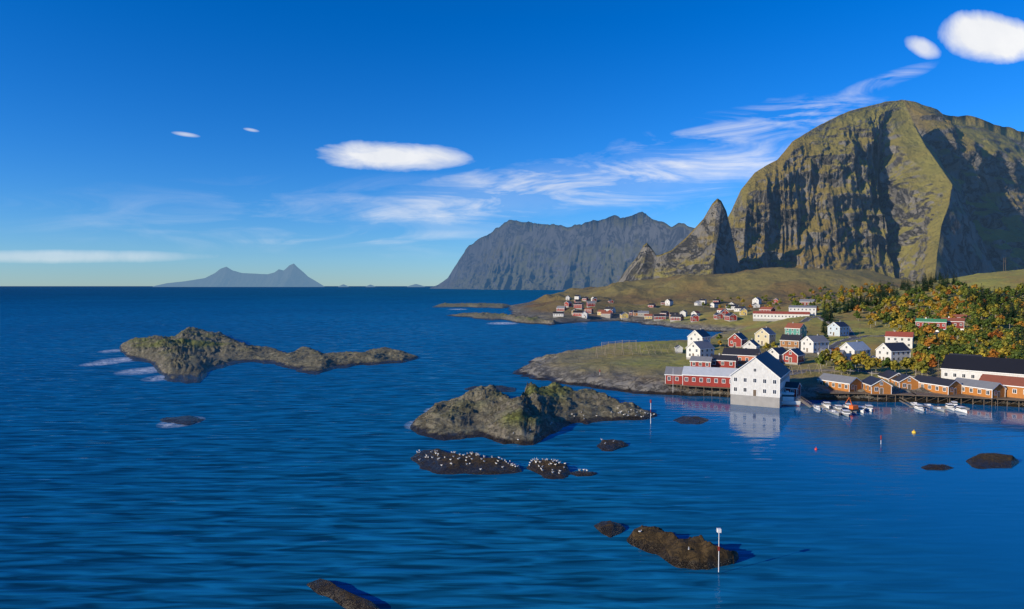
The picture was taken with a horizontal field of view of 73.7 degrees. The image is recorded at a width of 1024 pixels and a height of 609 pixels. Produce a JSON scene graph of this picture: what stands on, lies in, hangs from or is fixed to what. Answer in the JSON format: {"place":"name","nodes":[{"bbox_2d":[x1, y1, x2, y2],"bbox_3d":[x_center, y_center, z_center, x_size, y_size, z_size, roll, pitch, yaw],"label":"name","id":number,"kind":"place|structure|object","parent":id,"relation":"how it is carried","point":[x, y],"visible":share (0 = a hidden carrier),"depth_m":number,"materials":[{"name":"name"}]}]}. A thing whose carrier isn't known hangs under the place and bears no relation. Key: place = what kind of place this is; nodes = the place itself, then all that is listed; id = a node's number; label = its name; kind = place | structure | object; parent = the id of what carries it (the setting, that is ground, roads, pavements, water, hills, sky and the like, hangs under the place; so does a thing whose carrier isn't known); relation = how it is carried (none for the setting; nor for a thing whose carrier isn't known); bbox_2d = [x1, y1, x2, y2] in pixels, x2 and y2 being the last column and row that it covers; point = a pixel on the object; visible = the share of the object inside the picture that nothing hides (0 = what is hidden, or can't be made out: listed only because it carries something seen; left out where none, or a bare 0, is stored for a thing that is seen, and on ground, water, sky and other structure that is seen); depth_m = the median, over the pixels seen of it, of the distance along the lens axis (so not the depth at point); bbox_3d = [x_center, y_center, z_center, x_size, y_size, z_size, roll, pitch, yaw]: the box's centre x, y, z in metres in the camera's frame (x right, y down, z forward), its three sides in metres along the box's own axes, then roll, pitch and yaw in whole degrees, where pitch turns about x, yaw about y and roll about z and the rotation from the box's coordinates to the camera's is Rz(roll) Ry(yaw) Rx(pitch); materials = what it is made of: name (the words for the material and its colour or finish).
{"place":"outdoors","nodes":[
{"label":"outdoors","id":0,"kind":"place"},
{"bbox_2d":[0,286,1023,608],"bbox_3d":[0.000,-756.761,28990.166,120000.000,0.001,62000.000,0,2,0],"label":"sea","id":1,"kind":"structure","parent":0,"point":[266,486],"depth_m":138.83,"materials":[{"name":"liquid"}]},
{"bbox_2d":[160,416,203,424],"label":"rock","id":2,"kind":"object","parent":1,"relation":"in","point":[186,420],"visible":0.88,"depth_m":201.56,"materials":[{"name":"stone"}]},
{"bbox_2d":[153,264,323,286],"bbox_3d":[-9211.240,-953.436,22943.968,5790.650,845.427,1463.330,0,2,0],"label":"distant island","id":3,"kind":"structure","parent":1,"relation":"on","point":[292,275],"depth_m":22886.22,"materials":[{"name":"stone"}]},
{"bbox_2d":[119,327,417,383],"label":"island","id":4,"kind":"structure","parent":1,"relation":"on","point":[191,355],"depth_m":365.90,"materials":[{"name":"stone"}]},
{"bbox_2d":[307,578,379,608],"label":"rock","id":5,"kind":"object","parent":1,"relation":"in","point":[346,599],"visible":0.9,"depth_m":86.63,"materials":[{"name":"stone"}]},
{"bbox_2d":[411,448,521,474],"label":"skerry","id":6,"kind":"structure","parent":1,"relation":"in","point":[489,466],"depth_m":149.83,"materials":[{"name":"stone"}]},
{"bbox_2d":[417,450,518,469],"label":"seabirds","id":7,"kind":"object","parent":6,"relation":"on","point":[476,454],"visible":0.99,"depth_m":153.67,"materials":[{"name":"white"}]},
{"bbox_2d":[433,303,510,308],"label":"skerry","id":8,"kind":"structure","parent":1,"relation":"in","point":[489,305],"depth_m":1283.47,"materials":[{"name":"stone"}]},
{"bbox_2d":[465,385,515,391],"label":"rock","id":9,"kind":"object","parent":1,"relation":"in","point":[501,388],"visible":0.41,"depth_m":262.45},
{"bbox_2d":[447,312,558,324],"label":"skerry","id":10,"kind":"structure","parent":1,"relation":"in","point":[509,317],"depth_m":796.81,"materials":[{"name":"stone"}]},
{"bbox_2d":[410,382,656,444],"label":"island","id":11,"kind":"structure","parent":1,"relation":"in","point":[530,414],"depth_m":200.57,"materials":[{"name":"stone"}]},
{"bbox_2d":[527,460,570,478],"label":"skerry","id":12,"kind":"structure","parent":1,"relation":"in","point":[546,473],"depth_m":146.47,"materials":[{"name":"stone"}]},
{"bbox_2d":[529,458,565,472],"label":"seabirds","id":13,"kind":"object","parent":12,"relation":"on","point":[549,464],"visible":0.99,"depth_m":149.52,"materials":[{"name":"white"}]},
{"bbox_2d":[569,471,596,475],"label":"skerry","id":14,"kind":"structure","parent":1,"relation":"in","point":[583,473],"depth_m":144.45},
{"bbox_2d":[594,521,625,537],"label":"rock","id":15,"kind":"object","parent":1,"relation":"in","point":[610,529],"visible":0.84,"depth_m":111.09,"materials":[{"name":"stone"}]},
{"bbox_2d":[597,439,627,451],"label":"rock","id":16,"kind":"object","parent":1,"relation":"in","point":[610,445],"visible":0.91,"depth_m":168.90,"materials":[{"name":"stone"}]},
{"bbox_2d":[627,525,738,569],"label":"rock","id":17,"kind":"object","parent":1,"relation":"in","point":[671,548],"visible":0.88,"depth_m":99.54,"materials":[{"name":"stone"}]},
{"bbox_2d":[673,416,707,423],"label":"rock","id":18,"kind":"object","parent":1,"relation":"in","point":[690,420],"visible":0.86,"depth_m":201.22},
{"bbox_2d":[782,391,800,405],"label":"fishing boat","id":19,"kind":"object","parent":1,"relation":"on","point":[788,399],"visible":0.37,"depth_m":227.41,"materials":[{"name":"white"}]},
{"bbox_2d":[796,395,969,412],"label":"floating pontoons","id":20,"kind":"object","parent":1,"relation":"on","point":[844,407],"visible":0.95,"depth_m":223.50,"materials":[{"name":"concrete"}]},
{"bbox_2d":[845,397,858,410],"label":"pontoon crane","id":21,"kind":"object","parent":20,"relation":"on","point":[853,407],"visible":0.98,"depth_m":214.62,"materials":[{"name":"orange"}]},
{"bbox_2d":[914,404,926,410],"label":"boat","id":22,"kind":"object","parent":1,"relation":"on","point":[919,407],"visible":1,"depth_m":219.76,"materials":[{"name":"white"}]},
{"bbox_2d":[921,464,953,469],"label":"rock","id":23,"kind":"object","parent":1,"relation":"in","point":[935,467],"visible":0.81,"depth_m":149.12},
{"bbox_2d":[951,406,967,412],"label":"boat","id":24,"kind":"object","parent":1,"relation":"on","point":[961,409],"visible":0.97,"depth_m":216.00,"materials":[{"name":"white"}]},
{"bbox_2d":[966,453,1018,468],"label":"rock","id":25,"kind":"object","parent":1,"relation":"in","point":[987,460],"visible":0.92,"depth_m":152.49,"materials":[{"name":"stone"}]},
{"bbox_2d":[0,0,1023,285],"label":"sky","id":26,"kind":"structure","parent":0,"point":[143,142],"materials":[{"name":"blue"}]},
{"bbox_2d":[430,212,693,289],"bbox_3d":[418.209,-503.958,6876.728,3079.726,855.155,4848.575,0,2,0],"label":"mountain","id":27,"kind":"structure","parent":0,"point":[513,255],"depth_m":6719.28,"materials":[{"name":"stone"}]},
{"bbox_2d":[601,311,611,317],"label":"house","id":28,"kind":"structure","parent":0,"point":[606,314],"depth_m":789.37,"materials":[{"name":"white"}]},
{"bbox_2d":[618,198,740,281],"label":"rocky peak","id":29,"kind":"structure","parent":0,"point":[705,246],"depth_m":1547.01,"materials":[{"name":"stone"}]},
{"bbox_2d":[508,267,921,323],"bbox_3d":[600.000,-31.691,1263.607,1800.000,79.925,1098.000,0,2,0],"label":"land","id":30,"kind":"structure","parent":0,"point":[684,292],"depth_m":1226.10,"materials":[{"name":"plant"}]},
{"bbox_2d":[553,311,563,317],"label":"house","id":31,"kind":"structure","parent":30,"relation":"on","point":[557,314],"depth_m":770.49,"materials":[{"name":"white"}]},
{"bbox_2d":[572,310,583,316],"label":"house","id":32,"kind":"structure","parent":30,"relation":"on","point":[578,313],"depth_m":776.77,"materials":[{"name":"red"}]},
{"bbox_2d":[513,269,1023,406],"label":"land","id":33,"kind":"structure","parent":0,"point":[643,372],"depth_m":326.60,"materials":[{"name":"plant"}]},
{"bbox_2d":[596,345,640,357],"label":"drying rack","id":34,"kind":"object","parent":33,"relation":"on","point":[614,350],"visible":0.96,"depth_m":337.36,"materials":[{"name":"brown wood"}]},
{"bbox_2d":[601,340,636,349],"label":"drying rack","id":35,"kind":"object","parent":33,"relation":"on","point":[628,347],"visible":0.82,"depth_m":360.93,"materials":[{"name":"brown wood"}]},
{"bbox_2d":[654,314,665,320],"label":"house","id":36,"kind":"structure","parent":33,"relation":"on","point":[658,317],"depth_m":706.58,"materials":[{"name":"red"}]},
{"bbox_2d":[643,343,677,353],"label":"drying rack","id":37,"kind":"object","parent":33,"relation":"on","point":[664,348],"visible":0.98,"depth_m":347.09,"materials":[{"name":"brown wood"}]},
{"bbox_2d":[670,314,683,321],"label":"house","id":38,"kind":"structure","parent":33,"relation":"on","point":[676,317],"depth_m":681.65,"materials":[{"name":"red"}]},
{"bbox_2d":[663,366,705,389],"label":"building","id":39,"kind":"structure","parent":33,"relation":"on","point":[673,375],"depth_m":256.25,"materials":[{"name":"red"}]},
{"bbox_2d":[690,314,698,321],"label":"house","id":40,"kind":"structure","parent":33,"relation":"on","point":[694,317],"depth_m":649.38,"materials":[{"name":"red"}]},
{"bbox_2d":[687,328,710,344],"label":"white house","id":41,"kind":"structure","parent":33,"relation":"on","point":[700,334],"depth_m":361.94,"materials":[{"name":"white"}]},
{"bbox_2d":[686,339,714,358],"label":"white house","id":42,"kind":"structure","parent":33,"relation":"on","point":[703,347],"depth_m":308.76,"materials":[{"name":"white"}]},
{"bbox_2d":[689,354,712,366],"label":"house","id":43,"kind":"structure","parent":33,"relation":"on","point":[700,361],"depth_m":280.40,"materials":[{"name":"white"}]},
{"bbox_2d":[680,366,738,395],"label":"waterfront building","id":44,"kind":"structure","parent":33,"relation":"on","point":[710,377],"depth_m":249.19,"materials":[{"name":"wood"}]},
{"bbox_2d":[710,353,738,367],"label":"red shed","id":45,"kind":"structure","parent":33,"relation":"on","point":[724,361],"depth_m":280.34,"materials":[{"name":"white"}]},
{"bbox_2d":[724,313,736,321],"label":"house","id":46,"kind":"structure","parent":33,"relation":"on","point":[729,317],"depth_m":616.19,"materials":[{"name":"red"}]},
{"bbox_2d":[728,331,747,346],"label":"red house","id":47,"kind":"structure","parent":33,"relation":"on","point":[739,339],"depth_m":367.56,"materials":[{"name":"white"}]},
{"bbox_2d":[722,348,760,365],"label":"building","id":48,"kind":"structure","parent":33,"relation":"on","point":[745,355],"depth_m":285.92,"materials":[{"name":"black"}]},
{"bbox_2d":[743,338,759,348],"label":"white house","id":49,"kind":"structure","parent":33,"relation":"on","point":[752,343],"depth_m":324.98,"materials":[{"name":"white"}]},
{"bbox_2d":[730,351,790,407],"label":"warehouse","id":50,"kind":"structure","parent":33,"relation":"on","point":[761,379],"depth_m":227.17,"materials":[{"name":"white"}]},
{"bbox_2d":[755,326,775,346],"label":"cream house","id":51,"kind":"structure","parent":33,"relation":"on","point":[763,336],"depth_m":385.64,"materials":[{"name":"white"}]},
{"bbox_2d":[759,307,775,310],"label":"house","id":52,"kind":"structure","parent":33,"relation":"on","point":[767,309],"depth_m":618.79,"materials":[{"name":"red"}]},
{"bbox_2d":[768,346,786,361],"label":"white house","id":53,"kind":"structure","parent":33,"relation":"on","point":[777,352],"depth_m":295.80,"materials":[{"name":"white"}]},
{"bbox_2d":[753,311,809,320],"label":"building","id":54,"kind":"structure","parent":33,"relation":"on","point":[768,315],"depth_m":550.73,"materials":[{"name":"white"}]},
{"bbox_2d":[780,333,802,348],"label":"ochre house","id":55,"kind":"structure","parent":33,"relation":"on","point":[793,341],"depth_m":378.70,"materials":[{"name":"orange"}]},
{"bbox_2d":[785,381,801,398],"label":"shed","id":56,"kind":"structure","parent":33,"relation":"on","point":[794,387],"depth_m":233.16,"materials":[{"name":"white"}]},
{"bbox_2d":[782,347,805,364],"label":"red house","id":57,"kind":"structure","parent":33,"relation":"on","point":[795,356],"depth_m":290.43,"materials":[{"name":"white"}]},
{"bbox_2d":[785,322,806,336],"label":"teal house","id":58,"kind":"structure","parent":33,"relation":"on","point":[793,328],"depth_m":422.79,"materials":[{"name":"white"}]},
{"bbox_2d":[788,305,816,315],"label":"white block","id":59,"kind":"structure","parent":33,"relation":"on","point":[812,310],"depth_m":549.87,"materials":[{"name":"white"}]},
{"bbox_2d":[789,364,820,374],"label":"drying rack","id":60,"kind":"object","parent":33,"relation":"on","point":[806,369],"visible":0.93,"depth_m":269.83,"materials":[{"name":"brown wood"}]},
{"bbox_2d":[799,299,814,304],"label":"house","id":61,"kind":"structure","parent":33,"relation":"on","point":[805,301],"depth_m":614.88,"materials":[{"name":"white"}]},
{"bbox_2d":[800,334,829,352],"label":"white house","id":62,"kind":"structure","parent":33,"relation":"on","point":[809,344],"depth_m":359.04,"materials":[{"name":"white"}]},
{"bbox_2d":[814,354,825,368],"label":"birch","id":63,"kind":"object","parent":33,"relation":"on","point":[820,359],"visible":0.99,"depth_m":273.50,"materials":[{"name":"green plant"}]},
{"bbox_2d":[818,365,847,374],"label":"drying rack","id":64,"kind":"object","parent":33,"relation":"on","point":[830,370],"visible":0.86,"depth_m":265.88,"materials":[{"name":"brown wood"}]},
{"bbox_2d":[831,350,844,365],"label":"birch","id":65,"kind":"object","parent":33,"relation":"on","point":[835,353],"visible":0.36,"depth_m":279.42,"materials":[{"name":"yellow plant"}]},
{"bbox_2d":[827,321,849,336],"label":"pale blue house","id":66,"kind":"structure","parent":33,"relation":"on","point":[839,328],"depth_m":429.12,"materials":[{"name":"white"}]},
{"bbox_2d":[817,373,862,394],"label":"cabin","id":67,"kind":"object","parent":33,"relation":"on","point":[842,383],"visible":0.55,"depth_m":244.16,"materials":[{"name":"orange"}]},
{"bbox_2d":[834,362,846,374],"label":"birch","id":68,"kind":"object","parent":33,"relation":"on","point":[843,368],"visible":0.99,"depth_m":264.14,"materials":[{"name":"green plant"}]},
{"bbox_2d":[834,357,849,372],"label":"birch","id":69,"kind":"object","parent":33,"relation":"on","point":[843,360],"visible":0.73,"depth_m":267.45,"materials":[{"name":"yellow plant"}]},
{"bbox_2d":[839,340,870,360],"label":"white house","id":70,"kind":"structure","parent":33,"relation":"on","point":[851,348],"depth_m":311.53,"materials":[{"name":"white"}]},
{"bbox_2d":[851,353,863,371],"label":"birch","id":71,"kind":"object","parent":33,"relation":"on","point":[856,358],"visible":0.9,"depth_m":268.71,"materials":[{"name":"yellow plant"}]},
{"bbox_2d":[863,357,881,375],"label":"birch","id":72,"kind":"object","parent":33,"relation":"on","point":[869,363],"visible":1,"depth_m":262.19,"materials":[{"name":"yellow plant"}]},
{"bbox_2d":[862,376,895,401],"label":"cabin","id":73,"kind":"object","parent":33,"relation":"on","point":[872,385],"visible":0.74,"depth_m":236.06,"materials":[{"name":"orange"}]},
{"bbox_2d":[881,357,890,369],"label":"birch","id":74,"kind":"object","parent":33,"relation":"on","point":[885,362],"visible":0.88,"depth_m":267.67,"materials":[{"name":"green plant"}]},
{"bbox_2d":[878,370,899,382],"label":"cabin","id":75,"kind":"object","parent":33,"relation":"on","point":[888,375],"visible":0.17,"depth_m":254.77,"materials":[{"name":"white"}]},
{"bbox_2d":[875,341,910,361],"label":"white house","id":76,"kind":"structure","parent":33,"relation":"on","point":[897,350],"depth_m":303.48,"materials":[{"name":"white"}]},
{"bbox_2d":[889,360,901,369],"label":"birch","id":77,"kind":"object","parent":33,"relation":"on","point":[895,364],"visible":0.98,"depth_m":262.52,"materials":[{"name":"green plant"}]},
{"bbox_2d":[885,330,913,348],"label":"house","id":78,"kind":"structure","parent":33,"relation":"on","point":[906,338],"depth_m":351.43,"materials":[{"name":"white"}]},
{"bbox_2d":[896,317,906,328],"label":"birch","id":79,"kind":"object","parent":33,"relation":"on","point":[900,321],"visible":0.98,"depth_m":433.57,"materials":[{"name":"yellow plant"}]},
{"bbox_2d":[891,372,918,389],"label":"cabin","id":80,"kind":"object","parent":33,"relation":"on","point":[901,380],"visible":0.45,"depth_m":245.06,"materials":[{"name":"orange"}]},
{"bbox_2d":[900,357,911,373],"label":"birch","id":81,"kind":"object","parent":33,"relation":"on","point":[905,362],"visible":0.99,"depth_m":265.77,"materials":[{"name":"yellow plant"}]},
{"bbox_2d":[813,390,1023,406],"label":"timber quay","id":82,"kind":"structure","parent":33,"relation":"on","point":[915,394],"depth_m":235.15,"materials":[{"name":"brown wood"}]},
{"bbox_2d":[914,361,928,372],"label":"birch","id":83,"kind":"object","parent":33,"relation":"on","point":[921,366],"visible":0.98,"depth_m":254.59,"materials":[{"name":"yellow plant"}]},
{"bbox_2d":[915,317,946,331],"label":"house","id":84,"kind":"structure","parent":33,"relation":"on","point":[941,323],"depth_m":424.00,"materials":[{"name":"red"}]},
{"bbox_2d":[924,337,937,346],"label":"birch","id":85,"kind":"object","parent":33,"relation":"on","point":[928,342],"visible":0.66,"depth_m":331.63,"materials":[{"name":"orange plant"}]},
{"bbox_2d":[927,359,937,367],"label":"birch","id":86,"kind":"object","parent":33,"relation":"on","point":[932,363],"visible":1,"depth_m":265.81,"materials":[{"name":"orange plant"}]},
{"bbox_2d":[914,375,961,401],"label":"cabin","id":87,"kind":"object","parent":33,"relation":"on","point":[941,386],"visible":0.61,"depth_m":237.43,"materials":[{"name":"orange"}]},
{"bbox_2d":[937,348,949,356],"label":"birch","id":88,"kind":"object","parent":33,"relation":"on","point":[943,352],"visible":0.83,"depth_m":292.89,"materials":[{"name":"green plant"}]},
{"bbox_2d":[941,333,954,343],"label":"birch","id":89,"kind":"object","parent":33,"relation":"on","point":[946,337],"visible":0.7,"depth_m":338.01,"materials":[{"name":"yellow plant"}]},
{"bbox_2d":[945,327,956,335],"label":"birch","id":90,"kind":"object","parent":33,"relation":"on","point":[950,331],"visible":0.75,"depth_m":370.94,"materials":[{"name":"green plant"}]},
{"bbox_2d":[941,316,965,329],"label":"house","id":91,"kind":"structure","parent":33,"relation":"on","point":[958,323],"depth_m":422.29,"materials":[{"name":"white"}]},
{"bbox_2d":[950,344,964,353],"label":"birch","id":92,"kind":"object","parent":33,"relation":"on","point":[957,348],"visible":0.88,"depth_m":293.97,"materials":[{"name":"green plant"}]},
{"bbox_2d":[961,344,977,354],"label":"birch","id":93,"kind":"object","parent":33,"relation":"on","point":[970,348],"visible":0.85,"depth_m":290.52,"materials":[{"name":"green plant"}]},
{"bbox_2d":[955,377,1006,406],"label":"cabin","id":94,"kind":"object","parent":33,"relation":"on","point":[984,389],"visible":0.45,"depth_m":230.39,"materials":[{"name":"orange"}]},
{"bbox_2d":[940,354,1023,379],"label":"white hall","id":95,"kind":"structure","parent":33,"relation":"on","point":[953,367],"depth_m":243.89,"materials":[{"name":"white"}]},
{"bbox_2d":[975,348,989,356],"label":"birch","id":96,"kind":"object","parent":33,"relation":"on","point":[983,352],"visible":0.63,"depth_m":286.03,"materials":[{"name":"yellow plant"}]},
{"bbox_2d":[982,319,992,327],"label":"birch","id":97,"kind":"object","parent":33,"relation":"on","point":[986,323],"visible":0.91,"depth_m":404.57,"materials":[{"name":"green plant"}]},
{"bbox_2d":[987,349,999,356],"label":"birch","id":98,"kind":"object","parent":33,"relation":"on","point":[993,353],"visible":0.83,"depth_m":281.57,"materials":[{"name":"orange plant"}]},
{"bbox_2d":[987,330,1002,337],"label":"birch","id":99,"kind":"object","parent":33,"relation":"on","point":[991,334],"visible":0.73,"depth_m":351.65,"materials":[{"name":"orange plant"}]},
{"bbox_2d":[979,374,1023,403],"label":"orange hall","id":100,"kind":"structure","parent":33,"relation":"on","point":[1014,386],"depth_m":229.75,"materials":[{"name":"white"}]},
{"bbox_2d":[998,346,1010,355],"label":"birch","id":101,"kind":"object","parent":33,"relation":"on","point":[1003,349],"visible":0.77,"depth_m":292.10,"materials":[{"name":"yellow plant"}]},
{"bbox_2d":[1007,351,1023,358],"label":"birch","id":102,"kind":"object","parent":33,"relation":"on","point":[1016,355],"visible":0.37,"depth_m":264.57,"materials":[{"name":"green plant"}]},
{"bbox_2d":[1010,344,1023,352],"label":"birch","id":103,"kind":"object","parent":33,"relation":"on","point":[1017,346],"visible":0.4,"depth_m":290.43,"materials":[{"name":"green plant"}]},
{"bbox_2d":[798,316,857,337],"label":"road","id":104,"kind":"structure","parent":0,"point":[851,332],"depth_m":497.18,"materials":[{"name":"asphalt"}]},
{"bbox_2d":[728,100,995,281],"bbox_3d":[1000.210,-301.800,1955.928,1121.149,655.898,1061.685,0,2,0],"label":"mountain","id":105,"kind":"structure","parent":0,"point":[877,188],"depth_m":1788.31,"materials":[{"name":"stone"}]},
{"bbox_2d":[790,369,940,377],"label":"road","id":106,"kind":"structure","parent":0,"point":[816,370],"depth_m":270.63,"materials":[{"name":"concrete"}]},
{"bbox_2d":[829,332,1003,348],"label":"road","id":107,"kind":"structure","parent":0,"point":[834,344],"depth_m":395.65,"materials":[{"name":"asphalt"}]},
{"bbox_2d":[903,100,1023,271],"bbox_3d":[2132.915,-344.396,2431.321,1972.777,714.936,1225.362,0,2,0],"label":"mountain","id":108,"kind":"structure","parent":0,"point":[984,167],"depth_m":2204.96,"materials":[{"name":"stone"}]},
{"bbox_2d":[943,114,1023,147],"bbox_3d":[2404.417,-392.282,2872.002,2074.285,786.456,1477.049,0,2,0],"label":"mountain","id":109,"kind":"structure","parent":0,"point":[1014,135],"depth_m":2875.16,"materials":[{"name":"stone"}]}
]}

